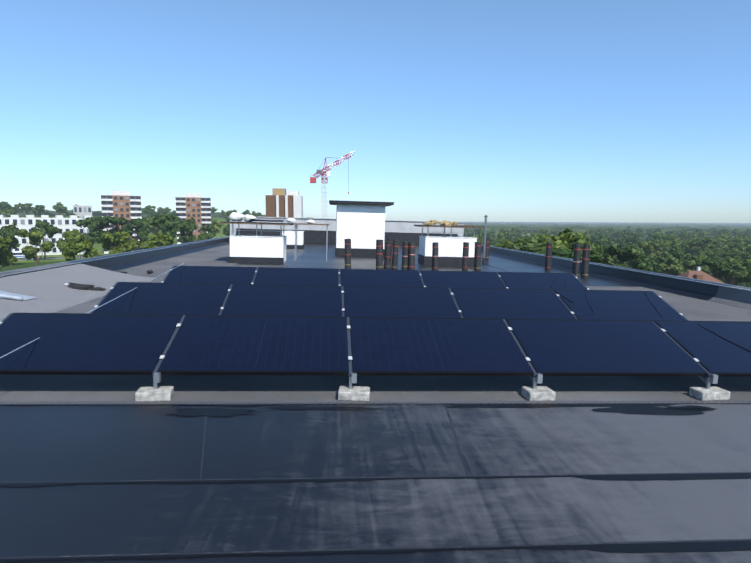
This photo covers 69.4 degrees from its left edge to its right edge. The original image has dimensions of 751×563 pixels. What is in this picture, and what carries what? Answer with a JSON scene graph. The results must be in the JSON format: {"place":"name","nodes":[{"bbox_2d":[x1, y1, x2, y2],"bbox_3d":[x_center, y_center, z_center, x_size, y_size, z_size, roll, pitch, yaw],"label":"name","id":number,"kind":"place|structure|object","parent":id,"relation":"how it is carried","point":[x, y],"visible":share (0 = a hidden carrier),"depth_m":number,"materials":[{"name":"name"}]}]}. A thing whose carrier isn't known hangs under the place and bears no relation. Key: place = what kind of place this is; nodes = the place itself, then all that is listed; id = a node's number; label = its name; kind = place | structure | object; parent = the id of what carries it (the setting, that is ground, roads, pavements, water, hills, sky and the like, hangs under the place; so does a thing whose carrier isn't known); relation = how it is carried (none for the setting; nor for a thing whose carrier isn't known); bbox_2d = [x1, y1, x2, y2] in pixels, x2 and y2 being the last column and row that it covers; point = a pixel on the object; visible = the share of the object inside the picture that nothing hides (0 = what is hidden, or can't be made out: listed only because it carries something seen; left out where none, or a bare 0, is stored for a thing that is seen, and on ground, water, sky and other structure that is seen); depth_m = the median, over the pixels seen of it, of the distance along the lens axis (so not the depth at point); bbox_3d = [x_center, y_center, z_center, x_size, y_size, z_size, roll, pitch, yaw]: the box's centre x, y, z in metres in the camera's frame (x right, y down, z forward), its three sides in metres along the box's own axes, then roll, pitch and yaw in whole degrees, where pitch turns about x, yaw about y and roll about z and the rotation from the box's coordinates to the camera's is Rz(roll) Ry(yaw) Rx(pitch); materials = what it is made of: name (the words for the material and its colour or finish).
{"place":"outdoors","nodes":[
{"label":"outdoors","id":0,"kind":"place"},
{"bbox_2d":[0,264,155,321],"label":"roof surface","id":1,"kind":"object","parent":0,"point":[50,291],"depth_m":11.37,"materials":[{"name":"concrete"}]},
{"bbox_2d":[0,244,750,401],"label":"roof surface","id":2,"kind":"object","parent":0,"point":[23,388],"depth_m":5.73,"materials":[{"name":"concrete"}]},
{"bbox_2d":[0,290,36,300],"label":"foil sheet","id":3,"kind":"object","parent":2,"relation":"on","point":[12,296],"visible":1,"depth_m":9.84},
{"bbox_2d":[0,263,183,358],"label":"mounting rail","id":4,"kind":"object","parent":2,"relation":"attached to","point":[87,312],"visible":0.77,"depth_m":6.99,"materials":[{"name":"silver metal"}]},
{"bbox_2d":[64,270,153,290],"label":"roof cloth heaps","id":5,"kind":"object","parent":2,"relation":"on","point":[80,286],"visible":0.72,"depth_m":11.87,"materials":[{"name":"black"}]},
{"bbox_2d":[230,216,463,245],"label":"parapet wall","id":6,"kind":"structure","parent":2,"relation":"on","point":[401,231],"depth_m":39.58,"materials":[{"name":"paint"}]},
{"bbox_2d":[0,266,717,388],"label":"solar mounting legs","id":7,"kind":"object","parent":2,"relation":"on","point":[537,378],"visible":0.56,"depth_m":5.79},
{"bbox_2d":[0,266,750,376],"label":"solar panel frames","id":8,"kind":"structure","parent":7,"relation":"on","point":[224,372],"depth_m":5.56,"materials":[{"name":"metal"}]},
{"bbox_2d":[0,266,750,371],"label":"solar panels","id":9,"kind":"object","parent":8,"relation":"in","point":[89,342],"visible":0.9,"depth_m":6.07,"materials":[{"name":"glass"}]},
{"bbox_2d":[0,404,750,562],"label":"roof membrane strips","id":10,"kind":"object","parent":2,"relation":"on","point":[81,442],"visible":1,"depth_m":3.57,"materials":[{"name":"rubber"}]},
{"bbox_2d":[0,403,750,561],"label":"roofing seams","id":11,"kind":"object","parent":10,"relation":"on","point":[722,545],"visible":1,"depth_m":2.97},
{"bbox_2d":[0,401,750,404],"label":"roof edge","id":12,"kind":"object","parent":10,"relation":"attached to","point":[320,402],"visible":1,"depth_m":5.13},
{"bbox_2d":[167,405,714,416],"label":"puddles","id":13,"kind":"object","parent":10,"relation":"on","point":[650,410],"visible":1,"depth_m":5.07,"materials":[{"name":"liquid"}]},
{"bbox_2d":[135,386,729,400],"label":"concrete blocks","id":14,"kind":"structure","parent":2,"relation":"on","point":[362,393],"depth_m":5.33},
{"bbox_2d":[232,243,640,286],"bbox_3d":[0.721,-1.298,27.397,12.900,0.001,25.400,1,6,-5],"label":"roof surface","id":15,"kind":"object","parent":2,"relation":"on","point":[311,255],"depth_m":21.94,"materials":[{"name":"grey"}]},
{"bbox_2d":[221,221,292,261],"bbox_3d":[-4.582,-1.549,21.372,2.600,1.551,2.200,1,6,-5],"label":"vent shaft","id":16,"kind":"object","parent":15,"relation":"on","point":[261,245],"visible":0.94,"depth_m":20.60,"materials":[{"name":"white paint"}]},
{"bbox_2d":[229,257,283,263],"bbox_3d":[-4.531,-0.804,20.622,2.060,0.240,0.040,1,6,-5],"label":"housing base","id":17,"kind":"object","parent":16,"relation":"attached to","point":[266,260],"visible":0.93,"depth_m":20.61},
{"bbox_2d":[229,212,314,223],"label":"sacks on canopy","id":18,"kind":"object","parent":16,"relation":"on","point":[234,216],"visible":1,"depth_m":20.88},
{"bbox_2d":[282,231,303,248],"bbox_3d":[-4.884,-2.483,32.147,1.260,1.010,1.260,1,6,-5],"label":"vent shaft","id":19,"kind":"object","parent":15,"relation":"on","point":[290,240],"visible":0.65,"depth_m":31.56,"materials":[{"name":"white paint"}]},
{"bbox_2d":[293,223,329,260],"bbox_3d":[-2.705,-1.673,22.928,1.500,1.535,1.300,1,6,-5],"label":"canopy bay","id":20,"kind":"object","parent":15,"relation":"on","point":[295,224],"visible":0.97,"depth_m":22.42,"materials":[{"name":"silver metal"}]},
{"bbox_2d":[329,200,393,256],"bbox_3d":[-0.791,-2.606,26.920,3.060,2.630,2.960,1,6,-5],"label":"roof access head","id":21,"kind":"object","parent":15,"relation":"on","point":[360,225],"visible":0.89,"depth_m":25.82},
{"bbox_2d":[414,225,483,266],"bbox_3d":[2.963,-1.500,22.461,2.560,1.621,1.980,1,6,-5],"label":"vent shaft","id":22,"kind":"object","parent":15,"relation":"on","point":[450,250],"visible":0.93,"depth_m":21.74,"materials":[{"name":"white paint"}]},
{"bbox_2d":[423,220,472,225],"bbox_3d":[2.910,-2.392,22.257,2.052,0.280,1.063,1,6,-5],"label":"rubble on canopy","id":23,"kind":"object","parent":22,"relation":"on","point":[444,222],"visible":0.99,"depth_m":21.89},
{"bbox_2d":[345,237,590,277],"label":"bitumen membrane rolls","id":24,"kind":"object","parent":15,"relation":"on","point":[408,255],"visible":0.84,"depth_m":19.53,"materials":[{"name":"black"}]},
{"bbox_2d":[482,215,487,263],"bbox_3d":[4.766,-1.833,23.634,0.171,2.120,0.180,1,6,-5],"label":"flue pipe","id":25,"kind":"object","parent":15,"relation":"on","point":[484,243],"visible":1,"depth_m":23.60,"materials":[{"name":"silver metal"}]},
{"bbox_2d":[486,264,750,351],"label":"dc cables","id":26,"kind":"object","parent":15,"relation":"on","point":[652,304],"visible":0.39,"depth_m":8.94,"materials":[{"name":"black"}]},
{"bbox_2d":[0,216,750,287],"bbox_3d":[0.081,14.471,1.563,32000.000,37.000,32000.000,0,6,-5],"label":"terrain sheet","id":27,"kind":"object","parent":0,"point":[21,264],"visible":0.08,"depth_m":246.89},
{"bbox_2d":[0,202,9,214],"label":"tree","id":28,"kind":"object","parent":27,"relation":"on","point":[2,205],"visible":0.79,"depth_m":573.61,"materials":[{"name":"green plant"}]},
{"bbox_2d":[1,208,15,216],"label":"tree","id":29,"kind":"object","parent":27,"relation":"on","point":[7,212],"visible":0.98,"depth_m":566.01,"materials":[{"name":"green plant"}]},
{"bbox_2d":[0,237,18,269],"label":"tree","id":30,"kind":"object","parent":27,"relation":"on","point":[7,258],"visible":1,"depth_m":141.59,"materials":[{"name":"green plant"}]},
{"bbox_2d":[0,223,20,265],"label":"tree","id":31,"kind":"object","parent":27,"relation":"on","point":[10,231],"visible":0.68,"depth_m":192.53,"materials":[{"name":"green plant"}]},
{"bbox_2d":[20,203,34,214],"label":"tree","id":32,"kind":"object","parent":27,"relation":"on","point":[25,205],"visible":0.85,"depth_m":699.05,"materials":[{"name":"green plant"}]},
{"bbox_2d":[17,229,52,265],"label":"tree","id":33,"kind":"object","parent":27,"relation":"on","point":[28,251],"visible":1,"depth_m":167.86,"materials":[{"name":"green plant"}]},
{"bbox_2d":[32,205,45,215],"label":"tree","id":34,"kind":"object","parent":27,"relation":"on","point":[38,209],"visible":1,"depth_m":584.66,"materials":[{"name":"green plant"}]},
{"bbox_2d":[29,220,60,259],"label":"tree","id":35,"kind":"object","parent":27,"relation":"on","point":[51,229],"visible":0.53,"depth_m":222.21,"materials":[{"name":"green plant"}]},
{"bbox_2d":[0,215,90,254],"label":"long white building","id":36,"kind":"structure","parent":27,"relation":"on","point":[28,223],"depth_m":255.36,"materials":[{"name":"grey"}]},
{"bbox_2d":[52,202,64,213],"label":"tree","id":37,"kind":"object","parent":27,"relation":"on","point":[56,206],"visible":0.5,"depth_m":736.50,"materials":[{"name":"green plant"}]},
{"bbox_2d":[18,255,104,260],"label":"lawn","id":38,"kind":"structure","parent":27,"relation":"on","point":[57,257],"depth_m":238.04,"materials":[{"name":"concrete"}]},
{"bbox_2d":[12,251,25,257],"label":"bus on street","id":39,"kind":"object","parent":38,"relation":"on","point":[18,254],"visible":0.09,"depth_m":231.23,"materials":[{"name":"white paint"}]},
{"bbox_2d":[57,205,68,216],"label":"tree","id":40,"kind":"object","parent":27,"relation":"on","point":[61,208],"visible":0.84,"depth_m":582.38,"materials":[{"name":"green plant"}]},
{"bbox_2d":[56,229,83,249],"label":"tree","id":41,"kind":"object","parent":27,"relation":"on","point":[74,236],"visible":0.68,"depth_m":163.20,"materials":[{"name":"green plant"}]},
{"bbox_2d":[62,239,100,260],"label":"tree","id":42,"kind":"object","parent":27,"relation":"on","point":[70,251],"visible":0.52,"depth_m":129.88,"materials":[{"name":"green plant"}]},
{"bbox_2d":[73,205,91,217],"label":"grey building","id":43,"kind":"structure","parent":27,"relation":"on","point":[80,211],"depth_m":611.66,"materials":[{"name":"grey concrete"}]},
{"bbox_2d":[75,217,104,247],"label":"tree","id":44,"kind":"object","parent":27,"relation":"on","point":[94,227],"visible":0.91,"depth_m":238.26,"materials":[{"name":"green plant"}]},
{"bbox_2d":[95,216,127,244],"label":"tree","id":45,"kind":"object","parent":27,"relation":"on","point":[104,221],"visible":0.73,"depth_m":241.25,"materials":[{"name":"green plant"}]},
{"bbox_2d":[100,230,140,254],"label":"tree","id":46,"kind":"object","parent":27,"relation":"on","point":[111,244],"visible":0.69,"depth_m":157.26,"materials":[{"name":"green plant"}]},
{"bbox_2d":[101,191,142,253],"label":"apartment building","id":47,"kind":"structure","parent":27,"relation":"on","point":[123,204],"depth_m":269.90,"materials":[{"name":"white"}]},
{"bbox_2d":[121,218,148,249],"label":"tree","id":48,"kind":"object","parent":27,"relation":"on","point":[140,231],"visible":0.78,"depth_m":242.70,"materials":[{"name":"green plant"}]},
{"bbox_2d":[142,216,160,233],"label":"tree","id":49,"kind":"object","parent":27,"relation":"on","point":[151,228],"visible":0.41,"depth_m":406.89,"materials":[{"name":"green plant"}]},
{"bbox_2d":[147,211,157,217],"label":"tree","id":50,"kind":"object","parent":27,"relation":"on","point":[151,214],"visible":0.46,"depth_m":549.52,"materials":[{"name":"green plant"}]},
{"bbox_2d":[139,232,172,248],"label":"tree","id":51,"kind":"object","parent":27,"relation":"on","point":[159,239],"visible":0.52,"depth_m":150.32,"materials":[{"name":"green plant"}]},
{"bbox_2d":[147,215,188,244],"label":"tree","id":52,"kind":"object","parent":27,"relation":"on","point":[170,225],"visible":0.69,"depth_m":221.98,"materials":[{"name":"green plant"}]},
{"bbox_2d":[178,217,197,242],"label":"tree","id":53,"kind":"object","parent":27,"relation":"on","point":[184,237],"visible":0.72,"depth_m":233.68,"materials":[{"name":"green plant"}]},
{"bbox_2d":[175,193,210,243],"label":"apartment building","id":54,"kind":"structure","parent":27,"relation":"on","point":[197,207],"depth_m":310.73,"materials":[{"name":"white"}]},
{"bbox_2d":[190,235,206,241],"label":"tree","id":55,"kind":"object","parent":27,"relation":"on","point":[196,238],"visible":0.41,"depth_m":169.96,"materials":[{"name":"green plant"}]},
{"bbox_2d":[200,224,216,238],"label":"tree","id":56,"kind":"object","parent":27,"relation":"on","point":[211,229],"visible":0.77,"depth_m":242.13,"materials":[{"name":"green plant"}]},
{"bbox_2d":[211,219,223,232],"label":"tree","id":57,"kind":"object","parent":27,"relation":"on","point":[215,224],"visible":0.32,"depth_m":416.09,"materials":[{"name":"green plant"}]},
{"bbox_2d":[223,224,229,235],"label":"tree","id":58,"kind":"object","parent":27,"relation":"on","point":[226,230],"visible":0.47,"depth_m":285.96,"materials":[{"name":"green plant"}]},
{"bbox_2d":[225,211,231,220],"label":"tree","id":59,"kind":"object","parent":27,"relation":"on","point":[228,213],"visible":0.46,"depth_m":554.10,"materials":[{"name":"green plant"}]},
{"bbox_2d":[265,188,302,217],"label":"striped building","id":60,"kind":"structure","parent":27,"relation":"on","point":[280,202],"depth_m":229.20,"materials":[{"name":"brown"}]},
{"bbox_2d":[310,151,355,217],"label":"tower crane","id":61,"kind":"object","parent":27,"relation":"on","point":[313,178],"visible":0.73,"depth_m":201.30,"materials":[{"name":"red"}]},
{"bbox_2d":[10,210,750,235],"bbox_3d":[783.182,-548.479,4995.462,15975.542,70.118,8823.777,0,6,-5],"label":"distant forest","id":62,"kind":"object","parent":27,"relation":"on","point":[619,226],"visible":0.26,"depth_m":2012.30,"materials":[{"name":"plant"}]},
{"bbox_2d":[496,236,536,248],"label":"tree","id":63,"kind":"object","parent":27,"relation":"on","point":[507,244],"visible":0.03,"depth_m":105.44,"materials":[{"name":"green plant"}]},
{"bbox_2d":[510,236,545,250],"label":"tree","id":64,"kind":"object","parent":27,"relation":"on","point":[532,241],"visible":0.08,"depth_m":84.66,"materials":[{"name":"green plant"}]},
{"bbox_2d":[539,248,573,258],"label":"tree","id":65,"kind":"object","parent":27,"relation":"on","point":[562,253],"visible":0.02,"depth_m":67.19,"materials":[{"name":"green plant"}]},
{"bbox_2d":[525,244,602,262],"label":"tree","id":66,"kind":"object","parent":27,"relation":"on","point":[596,256],"visible":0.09,"depth_m":72.88,"materials":[{"name":"green plant"}]},
{"bbox_2d":[537,228,591,249],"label":"tree","id":67,"kind":"object","parent":27,"relation":"on","point":[565,238],"visible":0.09,"depth_m":90.47,"materials":[{"name":"green plant"}]},
{"bbox_2d":[557,241,603,263],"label":"tree","id":68,"kind":"object","parent":27,"relation":"on","point":[592,248],"visible":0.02,"depth_m":86.34,"materials":[{"name":"green plant"}]},
{"bbox_2d":[589,237,606,245],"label":"tree","id":69,"kind":"object","parent":27,"relation":"on","point":[597,240],"visible":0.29,"depth_m":353.18,"materials":[{"name":"green plant"}]},
{"bbox_2d":[591,243,612,265],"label":"tree","id":70,"kind":"object","parent":27,"relation":"on","point":[605,259],"visible":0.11,"depth_m":128.70,"materials":[{"name":"green plant"}]},
{"bbox_2d":[605,253,628,263],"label":"tree","id":71,"kind":"object","parent":27,"relation":"on","point":[617,260],"visible":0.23,"depth_m":188.33,"materials":[{"name":"green plant"}]},
{"bbox_2d":[614,262,631,268],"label":"tree","id":72,"kind":"object","parent":27,"relation":"on","point":[626,265],"visible":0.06,"depth_m":147.70,"materials":[{"name":"green plant"}]},
{"bbox_2d":[604,244,652,271],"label":"tree","id":73,"kind":"object","parent":27,"relation":"on","point":[629,253],"visible":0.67,"depth_m":122.25,"materials":[{"name":"green plant"}]},
{"bbox_2d":[626,231,636,238],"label":"tree","id":74,"kind":"object","parent":27,"relation":"on","point":[629,233],"visible":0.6,"depth_m":587.14,"materials":[{"name":"green plant"}]},
{"bbox_2d":[625,237,642,245],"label":"tree","id":75,"kind":"object","parent":27,"relation":"on","point":[634,240],"visible":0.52,"depth_m":395.98,"materials":[{"name":"green plant"}]},
{"bbox_2d":[627,255,661,272],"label":"tree","id":76,"kind":"object","parent":27,"relation":"on","point":[650,263],"visible":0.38,"depth_m":163.35,"materials":[{"name":"green plant"}]},
{"bbox_2d":[637,241,660,257],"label":"tree","id":77,"kind":"object","parent":27,"relation":"on","point":[648,246],"visible":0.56,"depth_m":267.90,"materials":[{"name":"green plant"}]},
{"bbox_2d":[644,250,661,258],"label":"tree","id":78,"kind":"object","parent":27,"relation":"on","point":[657,253],"visible":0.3,"depth_m":277.69,"materials":[{"name":"green plant"}]},
{"bbox_2d":[653,233,666,240],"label":"tree","id":79,"kind":"object","parent":27,"relation":"on","point":[659,236],"visible":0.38,"depth_m":422.79,"materials":[{"name":"green plant"}]},
{"bbox_2d":[655,255,679,273],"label":"tree","id":80,"kind":"object","parent":27,"relation":"on","point":[672,264],"visible":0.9,"depth_m":184.33,"materials":[{"name":"green plant"}]},
{"bbox_2d":[654,243,681,251],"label":"tree","id":81,"kind":"object","parent":27,"relation":"on","point":[667,247],"visible":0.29,"depth_m":288.48,"materials":[{"name":"green plant"}]},
{"bbox_2d":[660,239,680,246],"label":"tree","id":82,"kind":"object","parent":27,"relation":"on","point":[675,241],"visible":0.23,"depth_m":333.15,"materials":[{"name":"green plant"}]},
{"bbox_2d":[657,262,683,274],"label":"tree","id":83,"kind":"object","parent":27,"relation":"on","point":[680,269],"visible":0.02,"depth_m":190.37,"materials":[{"name":"green plant"}]},
{"bbox_2d":[665,236,679,241],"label":"tree","id":84,"kind":"object","parent":27,"relation":"on","point":[671,238],"visible":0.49,"depth_m":480.90,"materials":[{"name":"green plant"}]},
{"bbox_2d":[662,248,687,270],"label":"tree","id":85,"kind":"object","parent":27,"relation":"on","point":[680,255],"visible":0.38,"depth_m":227.55,"materials":[{"name":"green plant"}]},
{"bbox_2d":[675,243,689,250],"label":"tree","id":86,"kind":"object","parent":27,"relation":"on","point":[683,245],"visible":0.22,"depth_m":290.44,"materials":[{"name":"green plant"}]},
{"bbox_2d":[679,234,688,240],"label":"tree","id":87,"kind":"object","parent":27,"relation":"on","point":[683,237],"visible":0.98,"depth_m":623.72,"materials":[{"name":"green plant"}]},
{"bbox_2d":[677,259,702,274],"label":"tree","id":88,"kind":"object","parent":27,"relation":"on","point":[688,263],"visible":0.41,"depth_m":162.32,"materials":[{"name":"green plant"}]},
{"bbox_2d":[683,240,699,255],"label":"tree","id":89,"kind":"object","parent":27,"relation":"on","point":[691,244],"visible":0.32,"depth_m":362.02,"materials":[{"name":"green plant"}]},
{"bbox_2d":[683,254,699,270],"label":"tree","id":90,"kind":"object","parent":27,"relation":"on","point":[694,257],"visible":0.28,"depth_m":221.68,"materials":[{"name":"green plant"}]},
{"bbox_2d":[688,246,700,254],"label":"tree","id":91,"kind":"object","parent":27,"relation":"on","point":[693,249],"visible":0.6,"depth_m":352.17,"materials":[{"name":"green plant"}]},
{"bbox_2d":[677,267,724,283],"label":"house roof","id":92,"kind":"structure","parent":27,"relation":"on","point":[699,274],"depth_m":127.98,"materials":[{"name":"brown"}]},
{"bbox_2d":[701,243,716,251],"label":"tree","id":93,"kind":"object","parent":27,"relation":"on","point":[709,246],"visible":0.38,"depth_m":309.71,"materials":[{"name":"green plant"}]},
{"bbox_2d":[696,237,724,247],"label":"tree","id":94,"kind":"object","parent":27,"relation":"on","point":[707,240],"visible":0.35,"depth_m":356.17,"materials":[{"name":"green plant"}]},
{"bbox_2d":[702,251,723,270],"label":"tree","id":95,"kind":"object","parent":27,"relation":"on","point":[711,253],"visible":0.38,"depth_m":257.14,"materials":[{"name":"green plant"}]},
{"bbox_2d":[695,258,731,279],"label":"tree","id":96,"kind":"object","parent":27,"relation":"on","point":[722,267],"visible":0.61,"depth_m":148.76,"materials":[{"name":"green plant"}]},
{"bbox_2d":[709,249,724,258],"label":"tree","id":97,"kind":"object","parent":27,"relation":"on","point":[716,251],"visible":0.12,"depth_m":277.69,"materials":[{"name":"green plant"}]},
{"bbox_2d":[713,237,729,243],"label":"tree","id":98,"kind":"object","parent":27,"relation":"on","point":[722,239],"visible":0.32,"depth_m":376.05,"materials":[{"name":"green plant"}]},
{"bbox_2d":[708,260,741,284],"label":"tree","id":99,"kind":"object","parent":27,"relation":"on","point":[727,277],"visible":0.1,"depth_m":179.52,"materials":[{"name":"green plant"}]},
{"bbox_2d":[709,258,750,284],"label":"tree","id":100,"kind":"object","parent":27,"relation":"on","point":[736,266],"visible":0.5,"depth_m":165.28,"materials":[{"name":"green plant"}]},
{"bbox_2d":[720,251,740,258],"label":"tree","id":101,"kind":"object","parent":27,"relation":"on","point":[728,254],"visible":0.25,"depth_m":250.31,"materials":[{"name":"green plant"}]},
{"bbox_2d":[727,243,745,251],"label":"tree","id":102,"kind":"object","parent":27,"relation":"on","point":[735,245],"visible":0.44,"depth_m":313.62,"materials":[{"name":"green plant"}]},
{"bbox_2d":[730,236,742,243],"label":"tree","id":103,"kind":"object","parent":27,"relation":"on","point":[737,239],"visible":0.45,"depth_m":439.75,"materials":[{"name":"green plant"}]},
{"bbox_2d":[734,268,750,287],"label":"tree","id":104,"kind":"object","parent":27,"relation":"on","point":[743,276],"visible":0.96,"depth_m":140.66,"materials":[{"name":"green plant"}]},
{"bbox_2d":[0,0,750,222],"label":"sky","id":105,"kind":"structure","parent":0,"point":[624,111],"materials":[{"name":"blue"}]},
{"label":"building","id":106,"kind":"structure","parent":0},
{"bbox_2d":[0,236,229,277],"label":"parapet","id":107,"kind":"structure","parent":106,"relation":"on","point":[118,261],"depth_m":18.79,"materials":[{"name":"silver metal"}]},
{"bbox_2d":[481,244,750,309],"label":"parapet","id":108,"kind":"structure","parent":106,"relation":"on","point":[730,295],"depth_m":15.77,"materials":[{"name":"silver metal"}]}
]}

